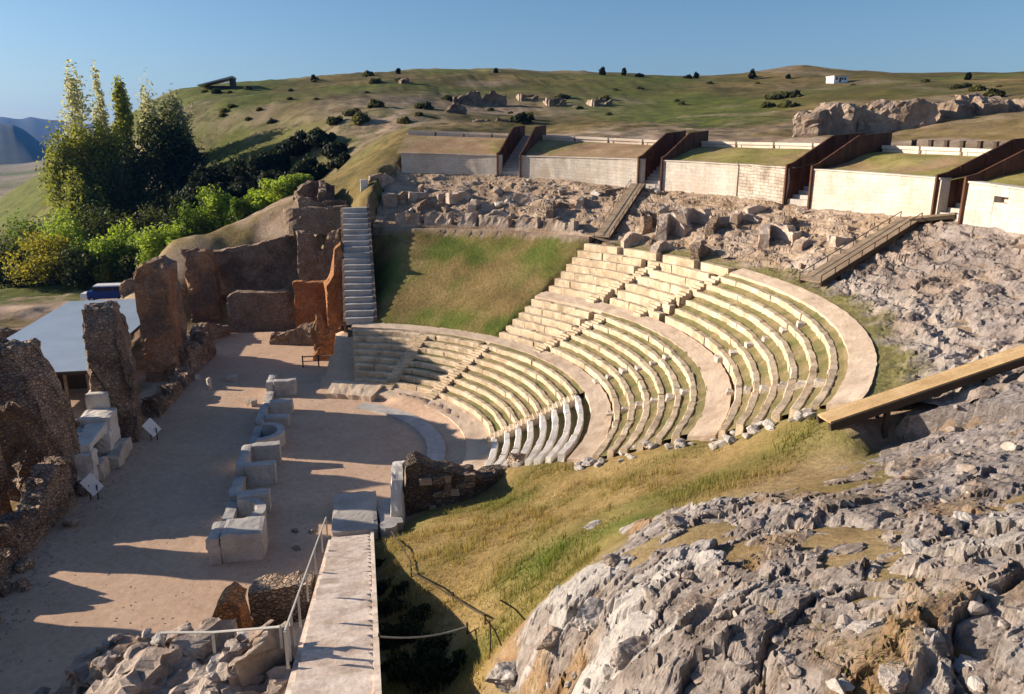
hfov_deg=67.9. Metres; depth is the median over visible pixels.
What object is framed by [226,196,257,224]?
bush
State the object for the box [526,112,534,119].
scrub bush
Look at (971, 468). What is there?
rock
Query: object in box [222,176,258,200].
evergreen tree
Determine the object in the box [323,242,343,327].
brick wall
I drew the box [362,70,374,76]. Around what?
scrub bush
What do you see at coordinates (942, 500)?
rock
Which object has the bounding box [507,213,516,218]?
tumbled stone
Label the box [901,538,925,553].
boulder
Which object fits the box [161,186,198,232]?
bush
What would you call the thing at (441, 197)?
masonry block
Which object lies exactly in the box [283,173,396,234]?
ruined tower
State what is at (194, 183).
evergreen tree
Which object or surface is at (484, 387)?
seating tier
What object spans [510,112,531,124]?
scrub bush
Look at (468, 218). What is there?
ledge wall
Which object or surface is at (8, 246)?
bush
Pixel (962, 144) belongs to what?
bollard
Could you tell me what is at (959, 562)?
rocky hill
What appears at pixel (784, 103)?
scrub bush
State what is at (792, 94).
scrub bush
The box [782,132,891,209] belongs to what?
steel passage
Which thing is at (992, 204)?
retaining wall
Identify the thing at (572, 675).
rock
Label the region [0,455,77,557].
wall
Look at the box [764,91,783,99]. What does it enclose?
scrub bush
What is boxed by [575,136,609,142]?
path edge slab
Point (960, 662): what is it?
boulder
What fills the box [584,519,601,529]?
boulder
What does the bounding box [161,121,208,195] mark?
broadleaf tree
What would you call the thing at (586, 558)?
dry grass
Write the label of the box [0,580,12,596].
rubble stone
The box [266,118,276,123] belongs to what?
scrub bush
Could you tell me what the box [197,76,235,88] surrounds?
shelter
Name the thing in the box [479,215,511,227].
ledge wall
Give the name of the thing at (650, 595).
rock
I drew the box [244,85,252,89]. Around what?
scrub bush
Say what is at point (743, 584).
boulder
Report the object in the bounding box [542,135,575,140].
path edge slab
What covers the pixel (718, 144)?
path edge slab
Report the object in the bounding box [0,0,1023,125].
sky
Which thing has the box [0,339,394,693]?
gravel
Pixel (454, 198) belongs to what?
wall remnant
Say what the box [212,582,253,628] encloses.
brick pier
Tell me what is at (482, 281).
ground
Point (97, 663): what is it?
mound stone
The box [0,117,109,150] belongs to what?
mountain
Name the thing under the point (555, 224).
ledge wall
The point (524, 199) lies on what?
wall remnant
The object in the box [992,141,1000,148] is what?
bollard
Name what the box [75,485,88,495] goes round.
rubble stone
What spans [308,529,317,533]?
drain stone
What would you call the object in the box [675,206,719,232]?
rock
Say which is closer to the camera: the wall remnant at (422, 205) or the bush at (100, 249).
the wall remnant at (422, 205)
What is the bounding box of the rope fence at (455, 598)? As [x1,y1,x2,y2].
[391,530,485,624]
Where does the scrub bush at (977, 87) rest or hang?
on the ground at (482, 281)
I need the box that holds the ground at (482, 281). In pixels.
[0,65,1023,693]
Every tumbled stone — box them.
[418,184,424,191]
[491,186,502,193]
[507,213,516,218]
[557,189,565,194]
[590,191,602,196]
[655,188,661,194]
[657,204,668,213]
[744,246,755,254]
[794,207,806,212]
[798,263,804,268]
[844,240,861,249]
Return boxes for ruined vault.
[468,199,493,211]
[545,201,574,217]
[575,195,602,208]
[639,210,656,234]
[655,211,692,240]
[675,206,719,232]
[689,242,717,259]
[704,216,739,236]
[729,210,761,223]
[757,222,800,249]
[782,215,799,224]
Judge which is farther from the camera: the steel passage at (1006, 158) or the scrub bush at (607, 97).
the scrub bush at (607, 97)
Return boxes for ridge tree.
[599,66,605,74]
[621,67,626,74]
[748,68,755,78]
[964,72,971,79]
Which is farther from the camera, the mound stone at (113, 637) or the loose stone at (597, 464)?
the loose stone at (597, 464)
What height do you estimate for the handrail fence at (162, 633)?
1.579 m
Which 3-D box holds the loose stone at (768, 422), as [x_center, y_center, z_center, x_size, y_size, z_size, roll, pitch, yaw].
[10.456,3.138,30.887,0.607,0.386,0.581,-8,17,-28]
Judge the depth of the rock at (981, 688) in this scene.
8.52 m
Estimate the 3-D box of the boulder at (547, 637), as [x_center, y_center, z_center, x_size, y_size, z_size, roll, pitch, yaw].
[0.833,6.403,16.814,0.909,0.548,0.577,-3,18,-35]
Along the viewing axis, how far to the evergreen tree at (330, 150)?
123.47 m
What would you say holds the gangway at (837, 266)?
on the ground at (482, 281)
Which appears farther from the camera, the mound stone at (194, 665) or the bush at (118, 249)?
the bush at (118, 249)
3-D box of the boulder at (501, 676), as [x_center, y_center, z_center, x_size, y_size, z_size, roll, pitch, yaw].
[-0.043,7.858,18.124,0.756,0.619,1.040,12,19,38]
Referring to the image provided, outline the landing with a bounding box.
[331,490,403,538]
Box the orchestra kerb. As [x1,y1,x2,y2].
[356,403,445,483]
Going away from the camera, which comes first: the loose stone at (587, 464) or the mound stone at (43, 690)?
the mound stone at (43, 690)
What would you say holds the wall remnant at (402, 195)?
on the rubble terrain at (869, 294)
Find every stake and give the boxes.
[485,617,501,645]
[489,620,490,658]
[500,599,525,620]
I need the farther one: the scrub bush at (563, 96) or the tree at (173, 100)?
the scrub bush at (563, 96)
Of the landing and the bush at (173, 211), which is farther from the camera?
the bush at (173, 211)
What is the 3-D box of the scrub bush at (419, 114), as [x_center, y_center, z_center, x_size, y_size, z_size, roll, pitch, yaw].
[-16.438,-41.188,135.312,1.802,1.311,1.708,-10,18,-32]
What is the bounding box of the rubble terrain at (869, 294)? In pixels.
[372,172,1023,405]
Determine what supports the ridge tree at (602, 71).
on the ground at (482, 281)
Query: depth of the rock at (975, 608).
9.67 m
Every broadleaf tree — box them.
[35,114,114,225]
[60,163,114,242]
[105,133,158,223]
[132,99,204,208]
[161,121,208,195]
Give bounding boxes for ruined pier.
[0,337,80,499]
[0,445,12,514]
[81,300,144,442]
[133,261,182,381]
[146,255,186,342]
[181,248,222,323]
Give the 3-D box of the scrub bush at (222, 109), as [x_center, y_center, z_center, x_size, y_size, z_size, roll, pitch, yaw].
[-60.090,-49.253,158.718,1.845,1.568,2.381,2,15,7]
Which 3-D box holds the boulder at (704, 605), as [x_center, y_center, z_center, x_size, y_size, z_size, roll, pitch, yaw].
[3.247,4.639,13.063,0.994,0.444,0.785,-12,22,-32]
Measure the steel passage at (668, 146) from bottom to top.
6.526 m
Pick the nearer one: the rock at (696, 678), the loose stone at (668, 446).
the rock at (696, 678)
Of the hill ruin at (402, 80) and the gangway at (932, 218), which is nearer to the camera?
the gangway at (932, 218)
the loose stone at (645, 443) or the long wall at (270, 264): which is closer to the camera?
the loose stone at (645, 443)
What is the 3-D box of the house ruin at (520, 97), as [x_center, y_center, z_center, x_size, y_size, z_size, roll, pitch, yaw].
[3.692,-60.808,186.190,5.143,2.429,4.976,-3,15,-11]
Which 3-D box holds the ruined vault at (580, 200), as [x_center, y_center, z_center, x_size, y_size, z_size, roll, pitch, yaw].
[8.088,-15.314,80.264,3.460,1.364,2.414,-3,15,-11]
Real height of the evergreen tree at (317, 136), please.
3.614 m
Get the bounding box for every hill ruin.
[398,78,408,83]
[443,103,466,113]
[452,90,506,105]
[472,117,510,121]
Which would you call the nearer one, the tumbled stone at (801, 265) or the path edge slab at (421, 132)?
the tumbled stone at (801, 265)
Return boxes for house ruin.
[516,93,537,100]
[543,97,566,106]
[586,99,612,106]
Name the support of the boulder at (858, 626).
on the rocky hill at (959, 562)
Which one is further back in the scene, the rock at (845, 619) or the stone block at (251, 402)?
the stone block at (251, 402)
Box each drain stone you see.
[291,545,299,549]
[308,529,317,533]
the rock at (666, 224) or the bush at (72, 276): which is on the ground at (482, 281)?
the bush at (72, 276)
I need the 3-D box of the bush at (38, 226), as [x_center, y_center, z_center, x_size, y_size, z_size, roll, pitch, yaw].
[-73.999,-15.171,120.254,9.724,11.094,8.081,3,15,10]
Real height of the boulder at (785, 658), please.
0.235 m
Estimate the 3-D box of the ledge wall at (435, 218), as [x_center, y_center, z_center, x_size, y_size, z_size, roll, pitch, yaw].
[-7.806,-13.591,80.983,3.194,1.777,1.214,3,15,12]
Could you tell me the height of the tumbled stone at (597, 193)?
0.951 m
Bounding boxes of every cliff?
[792,109,831,136]
[814,102,861,134]
[857,98,937,134]
[933,99,975,120]
[955,93,1008,115]
[1005,98,1023,111]
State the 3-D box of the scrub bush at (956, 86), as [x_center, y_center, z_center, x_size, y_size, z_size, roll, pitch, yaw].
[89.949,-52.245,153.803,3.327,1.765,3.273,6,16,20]
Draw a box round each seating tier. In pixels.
[351,322,611,469]
[499,291,730,460]
[549,243,876,439]
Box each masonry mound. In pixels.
[50,617,294,693]
[85,646,291,693]
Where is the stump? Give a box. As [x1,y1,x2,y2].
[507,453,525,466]
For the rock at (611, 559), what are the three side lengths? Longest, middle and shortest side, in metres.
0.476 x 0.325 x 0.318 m
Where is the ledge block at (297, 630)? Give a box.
[259,618,305,658]
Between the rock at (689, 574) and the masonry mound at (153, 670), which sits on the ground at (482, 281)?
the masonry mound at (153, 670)
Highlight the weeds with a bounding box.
[523,445,1011,693]
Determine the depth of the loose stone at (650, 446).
36.75 m
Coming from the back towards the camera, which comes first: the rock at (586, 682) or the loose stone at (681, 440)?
the loose stone at (681, 440)
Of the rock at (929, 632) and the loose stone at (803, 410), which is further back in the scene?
the loose stone at (803, 410)
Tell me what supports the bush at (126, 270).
on the ground at (482, 281)
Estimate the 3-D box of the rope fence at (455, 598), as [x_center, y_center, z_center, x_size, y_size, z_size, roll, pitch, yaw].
[-4.062,9.447,32.277,1.062,4.798,14.753,-6,16,-21]
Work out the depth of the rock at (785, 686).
9.65 m
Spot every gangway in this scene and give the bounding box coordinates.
[594,180,644,239]
[799,211,922,286]
[816,344,1023,438]
[909,212,955,224]
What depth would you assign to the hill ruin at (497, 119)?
134.38 m
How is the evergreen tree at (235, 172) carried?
on the ground at (482, 281)
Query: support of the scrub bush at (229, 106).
on the ground at (482, 281)
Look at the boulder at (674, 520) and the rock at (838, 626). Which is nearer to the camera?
the rock at (838, 626)
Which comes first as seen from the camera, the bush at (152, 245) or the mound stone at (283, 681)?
the mound stone at (283, 681)
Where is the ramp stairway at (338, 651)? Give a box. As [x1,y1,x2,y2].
[285,531,381,693]
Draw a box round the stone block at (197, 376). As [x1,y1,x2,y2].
[193,374,200,379]
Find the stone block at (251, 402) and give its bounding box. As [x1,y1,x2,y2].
[245,399,257,406]
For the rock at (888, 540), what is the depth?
14.35 m
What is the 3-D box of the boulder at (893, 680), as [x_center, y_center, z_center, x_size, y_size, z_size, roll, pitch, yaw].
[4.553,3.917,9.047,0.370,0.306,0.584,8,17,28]
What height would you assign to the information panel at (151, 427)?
1.592 m
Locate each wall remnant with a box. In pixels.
[397,191,424,201]
[413,199,450,212]
[446,191,474,203]
[488,210,508,216]
[503,193,541,204]
[601,187,622,194]
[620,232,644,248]
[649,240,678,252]
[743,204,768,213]
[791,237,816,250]
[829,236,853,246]
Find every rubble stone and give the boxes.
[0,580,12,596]
[13,577,31,591]
[15,556,35,572]
[61,517,79,526]
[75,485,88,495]
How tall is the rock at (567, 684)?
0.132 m
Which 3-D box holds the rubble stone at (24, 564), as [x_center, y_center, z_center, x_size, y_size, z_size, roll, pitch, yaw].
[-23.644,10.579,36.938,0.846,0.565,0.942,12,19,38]
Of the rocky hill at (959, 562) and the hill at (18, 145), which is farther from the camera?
the hill at (18, 145)
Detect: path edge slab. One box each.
[408,130,435,135]
[436,131,463,136]
[464,132,492,137]
[493,133,508,137]
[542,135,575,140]
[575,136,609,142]
[609,138,643,144]
[643,139,656,144]
[701,141,737,146]
[737,142,774,147]
[775,142,813,148]
[881,145,925,153]
[921,147,962,154]
[962,148,990,155]
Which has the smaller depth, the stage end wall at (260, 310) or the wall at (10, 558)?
the wall at (10, 558)
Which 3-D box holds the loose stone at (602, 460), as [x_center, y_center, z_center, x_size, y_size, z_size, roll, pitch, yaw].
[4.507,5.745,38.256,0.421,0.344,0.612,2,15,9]
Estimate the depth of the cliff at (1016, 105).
95.06 m
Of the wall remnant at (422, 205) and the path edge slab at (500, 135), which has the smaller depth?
the wall remnant at (422, 205)
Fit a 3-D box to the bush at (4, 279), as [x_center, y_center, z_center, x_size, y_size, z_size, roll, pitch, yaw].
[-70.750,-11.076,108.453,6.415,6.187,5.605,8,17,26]
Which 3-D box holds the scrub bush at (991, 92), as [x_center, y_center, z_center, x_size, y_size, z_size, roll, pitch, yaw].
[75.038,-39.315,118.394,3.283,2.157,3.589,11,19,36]
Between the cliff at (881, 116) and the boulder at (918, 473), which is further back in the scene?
the cliff at (881, 116)
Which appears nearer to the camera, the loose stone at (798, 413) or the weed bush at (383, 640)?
the weed bush at (383, 640)
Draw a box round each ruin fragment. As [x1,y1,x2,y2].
[120,278,133,298]
[180,284,185,297]
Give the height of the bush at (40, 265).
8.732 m
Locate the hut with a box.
[826,75,848,82]
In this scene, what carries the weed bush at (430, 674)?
on the ground at (482, 281)
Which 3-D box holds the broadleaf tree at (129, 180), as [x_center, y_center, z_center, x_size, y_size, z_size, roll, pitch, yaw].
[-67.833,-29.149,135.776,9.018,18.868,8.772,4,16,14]
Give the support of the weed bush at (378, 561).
on the ground at (482, 281)
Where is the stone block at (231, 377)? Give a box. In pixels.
[226,374,237,380]
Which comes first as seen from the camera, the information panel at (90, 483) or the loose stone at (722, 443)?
the loose stone at (722, 443)
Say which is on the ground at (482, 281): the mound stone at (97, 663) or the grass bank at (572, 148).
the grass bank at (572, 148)
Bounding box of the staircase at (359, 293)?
[340,204,376,331]
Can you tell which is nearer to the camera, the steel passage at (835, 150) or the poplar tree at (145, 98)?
the steel passage at (835, 150)
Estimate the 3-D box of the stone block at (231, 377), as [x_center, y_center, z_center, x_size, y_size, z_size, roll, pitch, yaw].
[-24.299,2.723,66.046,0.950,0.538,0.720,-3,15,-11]
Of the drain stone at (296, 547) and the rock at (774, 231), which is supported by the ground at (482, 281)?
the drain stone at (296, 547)
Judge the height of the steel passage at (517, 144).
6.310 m
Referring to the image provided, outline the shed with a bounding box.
[6,299,139,402]
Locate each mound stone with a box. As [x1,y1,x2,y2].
[33,686,50,693]
[90,656,110,669]
[101,639,113,648]
[104,651,114,655]
[108,633,122,640]
[124,642,149,660]
[141,628,151,639]
[151,630,167,645]
[155,635,165,643]
[165,622,193,642]
[188,662,199,669]
[206,653,220,673]
[216,662,236,680]
[225,638,239,650]
[229,643,246,651]
[235,634,244,641]
[237,631,249,639]
[250,675,264,683]
[273,676,289,685]
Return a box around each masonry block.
[381,193,397,207]
[407,191,428,203]
[435,193,445,201]
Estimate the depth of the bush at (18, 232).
114.93 m
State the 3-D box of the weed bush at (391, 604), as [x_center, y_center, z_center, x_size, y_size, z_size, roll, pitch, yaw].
[-4.470,9.869,29.028,1.310,0.766,1.338,5,16,17]
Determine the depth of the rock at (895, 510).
16.62 m
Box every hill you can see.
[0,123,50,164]
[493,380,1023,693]
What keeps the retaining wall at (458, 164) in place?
on the rubble terrain at (869, 294)
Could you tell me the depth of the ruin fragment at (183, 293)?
88.77 m
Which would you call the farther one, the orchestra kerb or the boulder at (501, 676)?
the orchestra kerb
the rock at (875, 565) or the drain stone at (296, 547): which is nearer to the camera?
the rock at (875, 565)
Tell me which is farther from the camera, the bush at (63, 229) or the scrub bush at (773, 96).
the scrub bush at (773, 96)
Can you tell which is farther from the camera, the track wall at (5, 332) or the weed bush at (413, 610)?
the track wall at (5, 332)
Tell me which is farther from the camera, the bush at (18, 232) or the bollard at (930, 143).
the bush at (18, 232)
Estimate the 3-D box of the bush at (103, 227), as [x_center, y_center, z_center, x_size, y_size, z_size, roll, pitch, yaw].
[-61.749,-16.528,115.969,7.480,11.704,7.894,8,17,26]
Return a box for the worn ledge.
[325,380,383,401]
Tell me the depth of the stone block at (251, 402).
59.50 m
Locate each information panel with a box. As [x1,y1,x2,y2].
[80,473,103,499]
[142,418,160,440]
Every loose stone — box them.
[581,457,595,460]
[582,461,591,466]
[594,462,601,467]
[598,458,605,463]
[625,453,636,459]
[642,441,651,448]
[647,443,657,449]
[664,443,673,449]
[674,438,685,444]
[675,441,686,447]
[708,442,718,449]
[715,441,726,447]
[724,436,736,444]
[742,433,751,439]
[746,427,760,434]
[747,424,759,432]
[753,421,763,428]
[762,419,774,426]
[765,425,774,430]
[793,411,802,416]
[793,416,805,421]
[801,408,814,412]
[803,412,816,419]
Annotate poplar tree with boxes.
[59,59,98,176]
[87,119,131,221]
[90,59,115,210]
[109,75,135,161]
[136,67,162,151]
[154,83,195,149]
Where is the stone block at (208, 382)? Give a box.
[206,377,211,389]
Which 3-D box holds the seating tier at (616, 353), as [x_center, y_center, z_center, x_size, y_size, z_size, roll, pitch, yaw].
[6.947,1.192,52.550,10.897,3.660,35.620,-3,15,-11]
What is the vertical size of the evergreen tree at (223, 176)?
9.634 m
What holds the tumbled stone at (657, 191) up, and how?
on the rubble terrain at (869, 294)
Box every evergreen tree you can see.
[174,172,205,212]
[194,159,230,191]
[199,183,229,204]
[217,148,254,187]
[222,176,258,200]
[240,150,275,178]
[252,168,283,192]
[264,143,291,173]
[266,171,293,191]
[281,129,314,156]
[290,154,331,180]
[304,126,336,147]
[321,141,347,159]
[326,152,350,168]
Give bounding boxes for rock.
[565,681,571,687]
[569,670,575,679]
[583,678,590,688]
[600,664,612,680]
[601,553,620,566]
[641,585,657,602]
[657,620,663,626]
[681,569,694,579]
[690,671,703,683]
[727,673,734,680]
[735,659,752,669]
[742,516,763,530]
[771,634,783,645]
[781,683,789,689]
[784,666,797,678]
[787,664,801,675]
[825,677,845,693]
[834,623,847,632]
[837,614,853,624]
[839,678,854,690]
[870,563,883,568]
[879,501,903,514]
[883,538,893,543]
[886,585,899,594]
[923,628,936,636]
[940,498,950,502]
[945,425,960,431]
[955,471,967,474]
[956,464,977,474]
[967,675,984,690]
[968,601,988,615]
[974,593,982,602]
[977,685,984,692]
[994,670,1002,680]
[997,620,1009,629]
[1000,441,1021,450]
[1009,428,1023,435]
[1009,678,1022,683]
[1011,636,1021,642]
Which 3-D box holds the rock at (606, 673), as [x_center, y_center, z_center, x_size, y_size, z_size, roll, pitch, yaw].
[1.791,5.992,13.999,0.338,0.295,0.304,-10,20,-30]
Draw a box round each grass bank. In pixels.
[397,135,505,154]
[525,140,651,158]
[670,147,825,168]
[826,152,976,179]
[985,171,1023,185]
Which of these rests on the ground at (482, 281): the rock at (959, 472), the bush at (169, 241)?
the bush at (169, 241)
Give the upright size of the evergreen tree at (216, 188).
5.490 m
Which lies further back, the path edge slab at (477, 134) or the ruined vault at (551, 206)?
the path edge slab at (477, 134)
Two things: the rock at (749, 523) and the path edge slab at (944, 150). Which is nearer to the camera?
the rock at (749, 523)
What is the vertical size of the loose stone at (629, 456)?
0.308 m
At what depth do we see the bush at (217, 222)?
106.94 m
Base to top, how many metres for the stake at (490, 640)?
0.947 m
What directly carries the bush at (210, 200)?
on the ground at (482, 281)
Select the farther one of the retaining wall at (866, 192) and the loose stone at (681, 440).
the retaining wall at (866, 192)
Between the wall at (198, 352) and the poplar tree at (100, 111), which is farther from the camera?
the poplar tree at (100, 111)
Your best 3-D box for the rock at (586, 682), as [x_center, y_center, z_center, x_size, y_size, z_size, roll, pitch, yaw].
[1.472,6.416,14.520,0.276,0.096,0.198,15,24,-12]
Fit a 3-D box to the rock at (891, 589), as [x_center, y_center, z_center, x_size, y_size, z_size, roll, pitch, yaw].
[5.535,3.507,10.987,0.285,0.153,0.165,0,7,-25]
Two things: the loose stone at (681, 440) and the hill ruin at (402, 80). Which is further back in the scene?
the hill ruin at (402, 80)
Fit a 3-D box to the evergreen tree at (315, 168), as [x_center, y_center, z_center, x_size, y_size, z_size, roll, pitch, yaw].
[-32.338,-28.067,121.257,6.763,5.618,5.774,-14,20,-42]
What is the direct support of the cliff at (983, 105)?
on the ground at (482, 281)
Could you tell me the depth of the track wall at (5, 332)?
73.99 m
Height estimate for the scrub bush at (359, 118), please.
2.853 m
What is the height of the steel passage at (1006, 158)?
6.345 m
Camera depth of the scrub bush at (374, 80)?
195.52 m
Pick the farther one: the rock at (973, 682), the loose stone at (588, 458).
the loose stone at (588, 458)
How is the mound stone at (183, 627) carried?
on the masonry mound at (261, 653)
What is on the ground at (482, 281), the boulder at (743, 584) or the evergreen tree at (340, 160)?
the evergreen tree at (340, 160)
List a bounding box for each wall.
[0,327,20,337]
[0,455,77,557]
[0,548,21,580]
[74,390,132,481]
[141,366,192,417]
[178,331,216,371]
[189,322,230,340]
[213,234,297,303]
[226,289,295,332]
[248,570,316,627]
[269,321,314,345]
[292,280,327,327]
[295,228,340,280]
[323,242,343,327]
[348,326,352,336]
[390,451,503,524]
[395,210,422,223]
[401,153,502,174]
[424,211,453,225]
[457,211,478,225]
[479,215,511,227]
[515,215,541,228]
[521,155,645,186]
[543,218,578,231]
[662,160,739,195]
[738,164,794,203]
[810,168,951,216]
[962,181,1023,233]
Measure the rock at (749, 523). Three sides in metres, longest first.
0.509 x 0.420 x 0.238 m
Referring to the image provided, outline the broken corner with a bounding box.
[311,312,343,360]
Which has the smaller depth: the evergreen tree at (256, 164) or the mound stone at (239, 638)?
the mound stone at (239, 638)
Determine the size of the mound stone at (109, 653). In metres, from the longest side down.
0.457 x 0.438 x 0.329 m
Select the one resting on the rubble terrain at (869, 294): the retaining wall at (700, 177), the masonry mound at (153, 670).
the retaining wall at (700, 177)
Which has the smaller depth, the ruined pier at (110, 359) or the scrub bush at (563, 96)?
the ruined pier at (110, 359)
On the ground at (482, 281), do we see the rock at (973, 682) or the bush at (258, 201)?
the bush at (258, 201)
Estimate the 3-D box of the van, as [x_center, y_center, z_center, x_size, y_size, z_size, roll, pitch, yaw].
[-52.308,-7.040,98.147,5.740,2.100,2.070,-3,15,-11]
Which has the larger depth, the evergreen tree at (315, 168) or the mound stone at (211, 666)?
the evergreen tree at (315, 168)
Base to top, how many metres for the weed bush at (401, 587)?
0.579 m
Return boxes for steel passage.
[496,125,545,177]
[636,130,708,189]
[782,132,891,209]
[930,138,1023,224]
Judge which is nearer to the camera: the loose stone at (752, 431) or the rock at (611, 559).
the rock at (611, 559)
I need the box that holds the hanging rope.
[378,622,467,661]
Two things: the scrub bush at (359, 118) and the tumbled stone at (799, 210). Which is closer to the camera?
the tumbled stone at (799, 210)
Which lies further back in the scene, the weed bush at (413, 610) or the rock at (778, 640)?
the weed bush at (413, 610)
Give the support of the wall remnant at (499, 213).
on the rubble terrain at (869, 294)
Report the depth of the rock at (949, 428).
24.99 m
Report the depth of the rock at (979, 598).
9.85 m
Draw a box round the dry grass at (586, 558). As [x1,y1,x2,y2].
[380,412,826,693]
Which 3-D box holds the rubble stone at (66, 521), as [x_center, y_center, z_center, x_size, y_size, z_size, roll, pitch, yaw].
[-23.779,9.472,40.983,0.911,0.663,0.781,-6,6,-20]
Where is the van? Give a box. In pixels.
[80,283,120,299]
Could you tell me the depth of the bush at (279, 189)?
104.17 m
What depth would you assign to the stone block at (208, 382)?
63.47 m
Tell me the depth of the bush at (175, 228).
104.80 m
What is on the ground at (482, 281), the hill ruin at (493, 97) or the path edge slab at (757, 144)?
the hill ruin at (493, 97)
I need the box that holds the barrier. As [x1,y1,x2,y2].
[302,354,332,367]
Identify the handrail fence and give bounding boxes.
[160,626,282,652]
[283,517,327,668]
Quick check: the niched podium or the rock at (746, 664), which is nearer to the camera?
the rock at (746, 664)
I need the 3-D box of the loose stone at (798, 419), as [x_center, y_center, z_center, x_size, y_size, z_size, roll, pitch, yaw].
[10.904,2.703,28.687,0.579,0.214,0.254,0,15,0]
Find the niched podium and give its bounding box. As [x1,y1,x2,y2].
[205,373,297,565]
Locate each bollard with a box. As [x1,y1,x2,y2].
[911,140,916,145]
[927,140,934,146]
[943,140,950,146]
[959,141,966,147]
[976,141,984,147]
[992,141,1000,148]
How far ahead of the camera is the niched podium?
44.41 m
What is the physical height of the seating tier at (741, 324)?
4.379 m
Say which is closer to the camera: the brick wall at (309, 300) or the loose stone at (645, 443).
the loose stone at (645, 443)
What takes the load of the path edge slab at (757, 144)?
on the path
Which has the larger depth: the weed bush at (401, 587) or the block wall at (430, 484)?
the block wall at (430, 484)
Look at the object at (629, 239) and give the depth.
68.91 m
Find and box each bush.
[0,227,37,286]
[0,229,79,286]
[0,248,36,288]
[2,208,46,282]
[3,215,69,246]
[36,204,85,278]
[56,246,102,290]
[67,233,120,281]
[74,199,129,245]
[87,238,125,278]
[94,259,116,284]
[107,215,138,260]
[115,252,139,281]
[120,201,169,234]
[126,232,143,253]
[133,254,145,266]
[135,222,184,268]
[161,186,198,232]
[165,218,186,241]
[165,237,173,246]
[176,199,218,236]
[195,184,232,232]
[207,204,229,229]
[211,88,221,93]
[219,107,227,112]
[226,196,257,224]
[227,104,235,108]
[242,188,274,212]
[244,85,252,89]
[258,175,297,201]
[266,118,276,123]
[277,173,313,190]
[326,115,342,125]
[342,108,360,115]
[351,111,370,124]
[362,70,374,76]
[367,99,384,107]
[368,77,382,83]
[375,558,387,566]
[376,576,394,595]
[377,598,410,616]
[378,621,404,649]
[380,647,425,683]
[382,618,423,650]
[389,580,408,598]
[396,116,411,123]
[398,603,435,623]
[405,648,451,693]
[412,630,455,660]
[414,101,434,109]
[414,112,423,115]
[439,647,467,683]
[440,95,456,100]
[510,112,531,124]
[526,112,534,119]
[553,93,570,98]
[595,94,610,99]
[635,73,644,76]
[683,74,692,78]
[760,101,775,107]
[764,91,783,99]
[776,99,800,107]
[781,89,803,97]
[948,84,966,89]
[968,84,986,91]
[983,88,1005,96]
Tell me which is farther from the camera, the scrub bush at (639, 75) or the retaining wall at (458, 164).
the scrub bush at (639, 75)
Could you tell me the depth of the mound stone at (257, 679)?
20.08 m
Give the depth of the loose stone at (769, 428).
30.27 m
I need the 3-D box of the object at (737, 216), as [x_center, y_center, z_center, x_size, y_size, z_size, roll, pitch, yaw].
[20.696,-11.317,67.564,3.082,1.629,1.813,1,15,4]
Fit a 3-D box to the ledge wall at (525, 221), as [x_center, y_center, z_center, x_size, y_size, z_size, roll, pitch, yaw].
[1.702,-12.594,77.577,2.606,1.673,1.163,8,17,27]
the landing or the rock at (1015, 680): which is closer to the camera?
the rock at (1015, 680)
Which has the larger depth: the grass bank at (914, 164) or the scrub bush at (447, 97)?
the scrub bush at (447, 97)
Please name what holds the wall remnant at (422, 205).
on the rubble terrain at (869, 294)
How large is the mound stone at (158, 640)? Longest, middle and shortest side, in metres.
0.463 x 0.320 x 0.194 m
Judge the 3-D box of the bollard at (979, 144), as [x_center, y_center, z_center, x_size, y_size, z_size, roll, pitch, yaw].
[39.453,-16.995,64.156,0.400,0.700,0.400,-5,16,-19]
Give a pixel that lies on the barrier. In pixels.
(318, 356)
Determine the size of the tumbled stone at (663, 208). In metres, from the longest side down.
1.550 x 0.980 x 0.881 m
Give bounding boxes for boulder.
[484,661,516,693]
[533,625,561,649]
[570,596,603,632]
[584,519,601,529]
[610,634,650,669]
[660,513,690,527]
[674,593,715,626]
[732,580,751,590]
[777,650,797,670]
[840,617,885,633]
[878,660,909,693]
[898,467,934,479]
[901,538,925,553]
[952,511,979,523]
[952,654,980,673]
[980,587,998,599]
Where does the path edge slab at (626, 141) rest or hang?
on the path
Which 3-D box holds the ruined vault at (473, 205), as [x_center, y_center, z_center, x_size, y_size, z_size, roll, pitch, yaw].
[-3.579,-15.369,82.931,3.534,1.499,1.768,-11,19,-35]
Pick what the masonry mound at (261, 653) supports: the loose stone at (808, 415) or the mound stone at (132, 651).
the mound stone at (132, 651)
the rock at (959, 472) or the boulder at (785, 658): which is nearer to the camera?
the boulder at (785, 658)
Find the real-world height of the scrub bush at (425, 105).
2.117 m
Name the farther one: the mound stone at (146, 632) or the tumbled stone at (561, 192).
the tumbled stone at (561, 192)
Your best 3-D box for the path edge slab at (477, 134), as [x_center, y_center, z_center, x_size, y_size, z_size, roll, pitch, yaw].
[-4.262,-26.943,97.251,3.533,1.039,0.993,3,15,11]

